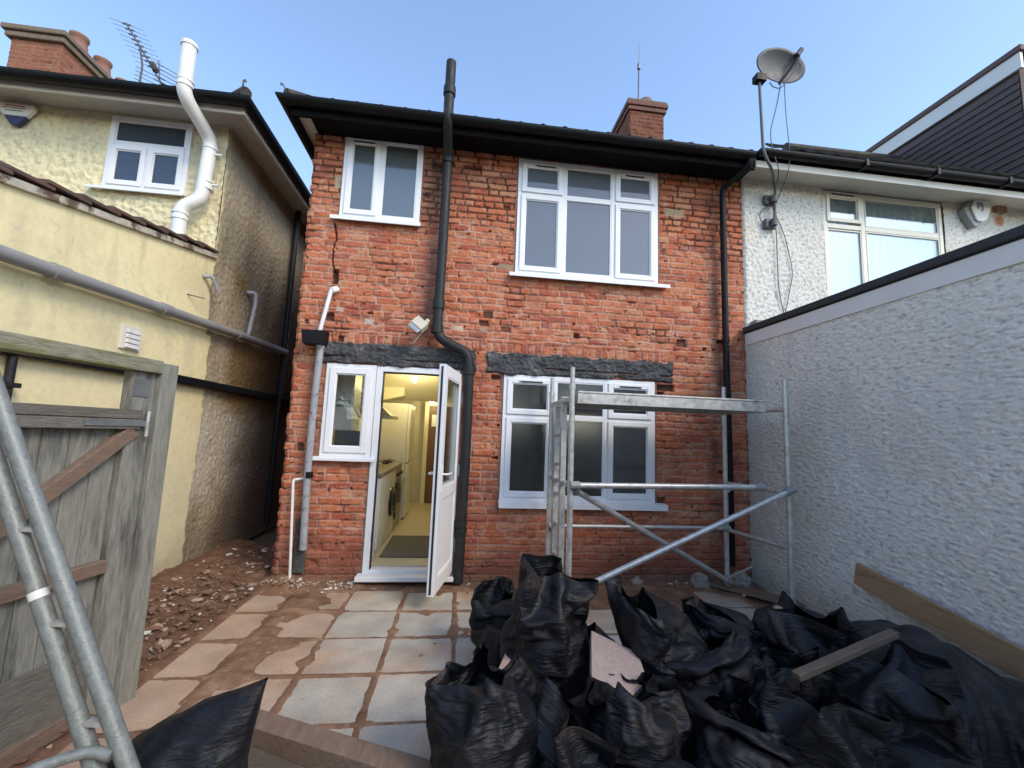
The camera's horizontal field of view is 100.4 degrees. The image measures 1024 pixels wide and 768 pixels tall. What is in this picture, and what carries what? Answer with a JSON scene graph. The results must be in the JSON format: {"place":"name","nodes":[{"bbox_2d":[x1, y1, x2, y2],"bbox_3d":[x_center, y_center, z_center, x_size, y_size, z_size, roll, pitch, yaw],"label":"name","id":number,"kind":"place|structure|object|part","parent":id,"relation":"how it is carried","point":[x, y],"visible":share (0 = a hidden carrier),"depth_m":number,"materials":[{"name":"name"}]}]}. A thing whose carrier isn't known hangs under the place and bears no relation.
{"place":"outdoors","nodes":[
{"label":"outdoors","id":0,"kind":"place"},
{"bbox_2d":[247,525,276,543],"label":"ground","id":1,"kind":"structure","parent":0,"point":[268,535],"depth_m":6.33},
{"bbox_2d":[0,22,310,577],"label":"rendered house","id":2,"kind":"structure","parent":1,"relation":"on","point":[166,224],"depth_m":4.70,"materials":[{"name":"yellow paint"}]},
{"bbox_2d":[0,102,37,126],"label":"alarm box","id":3,"kind":"object","parent":2,"relation":"attached to","point":[18,115],"visible":1,"depth_m":4.64,"materials":[{"name":"grey plastic"}]},
{"bbox_2d":[84,115,193,196],"bbox_3d":[-4.144,-2.557,4.794,0.980,0.900,0.125,3,-7,-7],"label":"window","id":4,"kind":"structure","parent":2,"relation":"in","point":[143,155],"depth_m":4.80,"materials":[{"name":"white plastic"}]},
{"bbox_2d":[111,18,176,85],"bbox_3d":[-6.535,-5.704,7.510,1.170,1.641,0.328,3,-7,-7],"label":"roof aerial","id":5,"kind":"object","parent":2,"relation":"attached to","point":[154,68],"visible":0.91,"depth_m":7.54,"materials":[{"name":"metal"}]},
{"bbox_2d":[271,58,758,596],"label":"brick house","id":6,"kind":"structure","parent":1,"relation":"on","point":[519,264],"depth_m":4.71,"materials":[{"name":"brick"}]},
{"bbox_2d":[312,363,376,461],"bbox_3d":[-1.700,0.289,4.417,0.625,1.000,0.128,3,-7,-7],"label":"window","id":7,"kind":"structure","parent":6,"relation":"in","point":[327,451],"depth_m":4.40,"materials":[{"name":"white plastic"}]},
{"bbox_2d":[334,430,359,445],"bbox_3d":[-1.754,0.686,4.683,0.390,0.340,0.015,3,-7,-7],"label":"tea towel","id":8,"kind":"object","parent":6,"relation":"in","point":[347,438],"visible":0.24,"depth_m":4.68,"materials":[{"name":"grey fabric"}]},
{"bbox_2d":[333,374,362,430],"bbox_3d":[-1.938,0.174,4.932,0.290,0.720,0.365,3,-7,-7],"label":"wall boiler","id":9,"kind":"object","parent":6,"relation":"attached to","point":[347,403],"depth_m":4.77,"materials":[{"name":"white metal"}]},
{"bbox_2d":[329,137,423,225],"bbox_3d":[-1.463,-2.247,4.730,0.955,1.017,0.133,3,-7,-7],"label":"window","id":10,"kind":"structure","parent":6,"relation":"in","point":[382,180],"depth_m":4.73,"materials":[{"name":"white plastic"}]},
{"bbox_2d":[359,376,397,419],"bbox_3d":[-1.919,0.099,6.040,0.555,0.770,0.710,3,-7,-7],"label":"extractor hood","id":11,"kind":"object","parent":6,"relation":"attached to","point":[387,413],"visible":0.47,"depth_m":5.84,"materials":[{"name":"metal"}]},
{"bbox_2d":[372,473,388,556],"bbox_3d":[-1.804,1.474,4.930,0.608,0.850,0.610,3,-7,-7],"label":"base cabinet","id":12,"kind":"object","parent":6,"relation":"on","point":[381,509],"visible":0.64,"depth_m":4.83,"materials":[{"name":"white laminate"}]},
{"bbox_3d":[-1.511,1.460,4.973,0.017,0.770,0.580,3,-7,-7],"label":"cabinet door","id":13,"kind":"part","parent":12,"relation":"part of","materials":[{"name":"white wood"}]},
{"bbox_2d":[378,464,397,476],"bbox_3d":[-1.838,1.061,5.285,0.660,0.040,1.265,3,-7,-7],"label":"worktop","id":14,"kind":"object","parent":12,"relation":"on","point":[383,470],"visible":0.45,"depth_m":5.31,"materials":[{"name":"beige laminate"}]},
{"bbox_2d":[383,469,395,541],"bbox_3d":[-1.865,1.543,5.543,0.635,0.850,0.590,3,-7,-7],"label":"washing machine","id":15,"kind":"object","parent":6,"relation":"on","point":[391,500],"visible":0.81,"depth_m":5.49,"materials":[{"name":"white metal"}]},
{"bbox_2d":[379,459,404,528],"bbox_3d":[-1.930,1.573,6.201,0.661,0.940,0.650,3,-7,-7],"label":"cooker","id":16,"kind":"object","parent":6,"relation":"on","point":[398,482],"visible":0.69,"depth_m":6.17,"materials":[{"name":"metal"}]},
{"bbox_2d":[393,479,401,518],"bbox_3d":[-1.663,1.666,6.223,0.024,0.480,0.570,3,-7,-7],"label":"oven door","id":17,"kind":"structure","parent":16,"relation":"in","point":[398,486],"depth_m":6.14,"materials":[{"name":"black glass"}]},
{"bbox_2d":[379,403,414,519],"bbox_3d":[-2.004,1.229,6.986,0.660,1.800,0.620,3,-7,-7],"label":"fridge freezer","id":18,"kind":"object","parent":6,"relation":"on","point":[396,441],"visible":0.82,"depth_m":6.75,"materials":[{"name":"white metal"}]},
{"bbox_3d":[-1.718,1.702,6.968,0.048,0.820,0.600,3,-7,-7],"label":"freezer door","id":19,"kind":"part","parent":18,"relation":"part of","materials":[{"name":"white metal"}]},
{"bbox_3d":[-1.684,0.818,7.072,0.048,0.920,0.600,3,-7,-7],"label":"fridge door","id":20,"kind":"part","parent":18,"relation":"part of","materials":[{"name":"white metal"}]},
{"bbox_2d":[379,535,429,557],"bbox_3d":[-1.161,1.944,5.133,0.680,0.012,0.960,3,-7,-7],"label":"doormat","id":21,"kind":"object","parent":6,"relation":"on","point":[402,546],"visible":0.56,"depth_m":5.01,"materials":[{"name":"fabric"}]},
{"bbox_2d":[412,375,417,382],"bbox_3d":[-1.472,-0.106,6.472,0.084,0.170,0.082,3,-7,-7],"label":"ceiling bulb","id":22,"kind":"object","parent":6,"relation":"attached to","point":[414,379],"visible":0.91,"depth_m":6.44,"materials":[{"name":"white glass"}]},
{"bbox_2d":[408,316,430,343],"bbox_3d":[-0.969,-0.563,4.436,0.214,0.284,0.201,3,-7,-7],"label":"security light","id":23,"kind":"object","parent":6,"relation":"attached to","point":[417,324],"visible":1,"depth_m":4.37,"materials":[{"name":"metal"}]},
{"bbox_2d":[426,364,462,596],"bbox_3d":[-0.623,0.856,4.092,0.191,2.000,0.759,2,-7,6],"label":"door","id":24,"kind":"structure","parent":6,"relation":"in","point":[444,494],"depth_m":3.86,"materials":[{"name":"white plastic"}]},
{"bbox_2d":[498,374,667,510],"bbox_3d":[0.795,0.638,4.672,1.850,1.415,0.148,3,-7,-7],"label":"window","id":25,"kind":"structure","parent":6,"relation":"in","point":[611,446],"depth_m":4.67,"materials":[{"name":"white plastic"}]},
{"bbox_2d":[509,159,669,287],"bbox_3d":[0.918,-1.862,4.972,1.875,1.442,0.143,3,-7,-7],"label":"window","id":26,"kind":"structure","parent":6,"relation":"in","point":[574,222],"depth_m":4.97,"materials":[{"name":"white plastic"}]},
{"bbox_2d":[637,43,640,98],"bbox_3d":[2.267,-5.520,7.622,0.064,1.270,0.059,3,-7,-7],"label":"radio antenna","id":27,"kind":"object","parent":6,"relation":"on","point":[638,66],"visible":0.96,"depth_m":7.62,"materials":[{"name":"silver metal"}]},
{"bbox_2d":[740,44,1023,576],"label":"white house","id":28,"kind":"structure","parent":1,"relation":"on","point":[894,201],"depth_m":5.42,"materials":[{"name":"white paint"}]},
{"bbox_2d":[752,47,804,312],"bbox_3d":[3.094,-2.338,4.982,0.798,3.002,0.617,3,-7,-7],"label":"satellite dish","id":29,"kind":"object","parent":28,"relation":"attached to","point":[779,66],"visible":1,"depth_m":4.93,"materials":[{"name":"grey metal"}]},
{"bbox_2d":[821,190,944,296],"bbox_3d":[4.757,-1.673,5.448,1.720,1.495,0.100,3,-7,-7],"label":"window","id":30,"kind":"structure","parent":28,"relation":"in","point":[889,235],"depth_m":5.45,"materials":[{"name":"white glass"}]},
{"bbox_2d":[957,200,991,228],"bbox_3d":[6.060,-2.220,5.581,0.385,0.368,0.118,3,-7,-7],"label":"alarm box","id":31,"kind":"object","parent":28,"relation":"attached to","point":[972,214],"visible":1,"depth_m":5.54,"materials":[{"name":"white plastic"}]},
{"bbox_2d":[854,563,1023,681],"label":"long plank","id":32,"kind":"object","parent":1,"relation":"on","point":[1001,653],"visible":1,"depth_m":2.75,"materials":[{"name":"brown wood"}]},
{"bbox_2d":[10,539,774,767],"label":"soil","id":33,"kind":"structure","parent":0,"point":[245,658],"depth_m":3.47,"materials":[{"name":"brown soil"}]},
{"bbox_2d":[0,330,178,767],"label":"timber gate","id":34,"kind":"structure","parent":33,"relation":"on","point":[100,472],"depth_m":2.17,"materials":[{"name":"wood"}]},
{"bbox_2d":[13,545,756,764],"bbox_3d":[-0.343,1.917,3.700,6.033,0.114,3.837,3,-7,-7],"label":"rubble","id":35,"kind":"object","parent":33,"relation":"on","point":[161,643],"visible":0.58,"depth_m":3.72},
{"bbox_2d":[630,576,643,583],"bbox_3d":[1.317,2.092,4.484,0.134,0.137,0.134,3,-7,-7],"label":"mortar lump","id":36,"kind":"object","parent":33,"relation":"on","point":[636,580],"visible":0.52,"depth_m":4.45,"materials":[{"name":"grey concrete"}]},
{"bbox_2d":[689,572,710,588],"bbox_3d":[2.009,2.122,4.536,0.199,0.217,0.192,3,-7,-7],"label":"mortar lump","id":37,"kind":"object","parent":33,"relation":"on","point":[698,579],"visible":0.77,"depth_m":4.49,"materials":[{"name":"grey concrete"}]},
{"bbox_2d":[662,605,764,713],"bbox_3d":[1.082,1.647,2.387,0.607,0.560,0.675,-10,-8,-29],"label":"rubble bag","id":38,"kind":"object","parent":33,"relation":"on","point":[735,654],"visible":0.45,"depth_m":2.21,"materials":[{"name":"black plastic"}]},
{"bbox_2d":[730,570,751,587],"bbox_3d":[2.479,2.144,4.619,0.222,0.243,0.221,3,-7,-7],"label":"mortar lump","id":39,"kind":"object","parent":33,"relation":"on","point":[744,579],"visible":0.48,"depth_m":4.55,"materials":[{"name":"grey concrete"}]},
{"bbox_2d":[711,580,803,606],"bbox_3d":[2.435,2.097,4.267,0.801,0.030,0.160,-4,-9,42],"label":"edging board","id":40,"kind":"object","parent":33,"relation":"on","point":[750,592],"visible":0.62,"depth_m":4.27,"materials":[{"name":"brown wood"}]},
{"bbox_2d":[751,603,825,637],"bbox_3d":[1.884,1.752,2.750,0.607,0.498,0.675,1,9,13],"label":"rubble bag","id":41,"kind":"object","parent":33,"relation":"on","point":[760,621],"visible":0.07,"depth_m":2.85,"materials":[{"name":"black plastic"}]},
{"bbox_2d":[773,605,782,608],"bbox_3d":[1.659,1.539,2.649,0.075,0.316,0.064,3,-7,-7],"label":"wood offcut","id":42,"kind":"object","parent":41,"relation":"on","point":[777,607],"visible":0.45,"depth_m":2.64,"materials":[{"name":"brown wood"}]},
{"bbox_2d":[743,224,1023,681],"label":"rendered extension","id":43,"kind":"object","parent":33,"relation":"on","point":[906,400],"visible":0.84,"depth_m":3.18,"materials":[{"name":"paint"}]},
{"bbox_2d":[56,588,754,767],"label":"paving","id":44,"kind":"structure","parent":0,"point":[399,697],"depth_m":2.80,"materials":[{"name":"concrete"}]},
{"bbox_2d":[0,371,140,767],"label":"scaffold ladder","id":45,"kind":"object","parent":44,"relation":"on","point":[89,751],"visible":1,"depth_m":1.34,"materials":[{"name":"metal"}]},
{"bbox_2d":[106,677,267,767],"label":"rubble bag","id":46,"kind":"object","parent":44,"relation":"on","point":[216,731],"visible":0.93,"depth_m":1.43,"materials":[{"name":"black plastic"}]},
{"bbox_2d":[248,746,304,767],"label":"wide board","id":47,"kind":"object","parent":44,"relation":"on","point":[258,758],"visible":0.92,"depth_m":1.90,"materials":[{"name":"brown wood"}]},
{"bbox_2d":[251,709,431,767],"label":"timber beam","id":48,"kind":"structure","parent":44,"relation":"on","point":[304,744],"depth_m":1.92,"materials":[{"name":"brown wood"}]},
{"bbox_2d":[425,642,538,767],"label":"rubble bag","id":49,"kind":"object","parent":44,"relation":"on","point":[480,712],"visible":0.98,"depth_m":1.71,"materials":[{"name":"black plastic"}]},
{"bbox_2d":[469,576,514,667],"bbox_3d":[-0.061,1.619,2.840,0.434,0.517,0.524,4,-7,-17],"label":"rubble bag","id":50,"kind":"object","parent":44,"relation":"on","point":[491,607],"visible":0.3,"depth_m":2.79,"materials":[{"name":"black plastic"}]},
{"bbox_2d":[500,553,598,707],"bbox_3d":[0.201,1.465,2.516,0.558,0.782,0.540,6,-7,-26],"label":"rubble bag","id":51,"kind":"object","parent":44,"relation":"on","point":[544,633],"visible":0.73,"depth_m":2.36,"materials":[{"name":"black plastic"}]},
{"bbox_2d":[499,653,509,668],"bbox_3d":[0.037,1.560,2.329,0.206,0.088,0.257,1,-7,14],"label":"broken slab","id":52,"kind":"object","parent":51,"relation":"on","point":[505,661],"depth_m":2.34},
{"bbox_2d":[536,675,622,767],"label":"rubble bag","id":53,"kind":"object","parent":44,"relation":"on","point":[567,739],"visible":0.79,"depth_m":1.72,"materials":[{"name":"black plastic"}]},
{"bbox_2d":[588,622,614,641],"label":"rubble bag","id":54,"kind":"object","parent":44,"relation":"on","point":[593,626],"visible":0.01,"depth_m":2.84,"materials":[{"name":"black plastic"}]},
{"bbox_2d":[578,751,642,767],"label":"rubble bag","id":55,"kind":"object","parent":44,"relation":"on","point":[590,759],"visible":0.38,"depth_m":1.68,"materials":[{"name":"black plastic"}]},
{"bbox_2d":[586,670,693,767],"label":"rubble bag","id":56,"kind":"object","parent":44,"relation":"on","point":[653,724],"visible":0.71,"depth_m":1.81,"materials":[{"name":"black plastic"}]},
{"bbox_2d":[590,631,646,697],"bbox_3d":[0.546,1.465,2.214,0.282,0.165,0.391,1,-7,10],"label":"broken slab","id":57,"kind":"object","parent":56,"relation":"on","point":[608,656],"depth_m":2.20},
{"bbox_2d":[604,575,710,691],"bbox_3d":[0.855,1.518,2.462,0.642,0.704,0.532,1,-7,8],"label":"rubble bag","id":58,"kind":"object","parent":44,"relation":"on","point":[654,631],"visible":0.53,"depth_m":2.32,"materials":[{"name":"black plastic"}]},
{"bbox_2d":[545,367,796,603],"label":"scaffold tower","id":59,"kind":"structure","parent":44,"relation":"on","point":[723,406],"depth_m":3.82,"materials":[{"name":"metal"}]},
{"bbox_2d":[657,755,696,767],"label":"rubble bag","id":60,"kind":"object","parent":44,"relation":"on","point":[672,761],"visible":0.76,"depth_m":1.65,"materials":[{"name":"black plastic"}]},
{"bbox_2d":[686,674,759,744],"bbox_3d":[0.934,1.614,2.040,0.424,0.420,0.511,-5,-1,-37],"label":"rubble bag","id":61,"kind":"object","parent":44,"relation":"on","point":[743,714],"visible":0.18,"depth_m":2.01,"materials":[{"name":"black plastic"}]},
{"bbox_2d":[681,597,768,655],"bbox_3d":[1.426,1.667,2.761,0.655,0.517,0.543,4,-7,-17],"label":"rubble bag","id":62,"kind":"object","parent":44,"relation":"on","point":[758,641],"visible":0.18,"depth_m":2.72,"materials":[{"name":"black plastic"}]},
{"bbox_2d":[678,681,804,767],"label":"rubble bag","id":63,"kind":"object","parent":44,"relation":"on","point":[717,743],"visible":0.83,"depth_m":1.73,"materials":[{"name":"black plastic"}]},
{"bbox_2d":[760,647,824,682],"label":"rubble bag","id":64,"kind":"object","parent":44,"relation":"on","point":[780,666],"visible":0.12,"depth_m":2.23,"materials":[{"name":"black plastic"}]},
{"bbox_2d":[765,591,857,672],"bbox_3d":[1.752,1.595,2.446,0.553,0.621,0.557,4,-7,-17],"label":"rubble bag","id":65,"kind":"object","parent":44,"relation":"on","point":[792,627],"visible":0.23,"depth_m":2.40,"materials":[{"name":"black plastic"}]},
{"bbox_2d":[757,673,890,767],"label":"rubble bag","id":66,"kind":"object","parent":44,"relation":"on","point":[818,721],"visible":0.79,"depth_m":1.73,"materials":[{"name":"black plastic"}]},
{"bbox_2d":[791,629,899,681],"bbox_3d":[1.568,1.262,1.995,0.610,0.167,0.045,4,-7,-14],"label":"broken batten","id":67,"kind":"object","parent":66,"relation":"on","point":[838,658],"visible":1,"depth_m":1.98,"materials":[{"name":"wood"}]},
{"bbox_2d":[825,639,986,767],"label":"rubble bag","id":68,"kind":"object","parent":44,"relation":"on","point":[928,730],"visible":0.62,"depth_m":1.80,"materials":[{"name":"black plastic"}]},
{"bbox_2d":[846,619,1023,767],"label":"plastic sheet","id":69,"kind":"object","parent":44,"relation":"on","point":[993,718],"visible":0.46,"depth_m":1.92,"materials":[{"name":"black plastic"}]},
{"bbox_2d":[0,0,1023,192],"label":"sky","id":70,"kind":"structure","parent":0,"point":[872,66],"materials":[{"name":"blue"}]}
]}

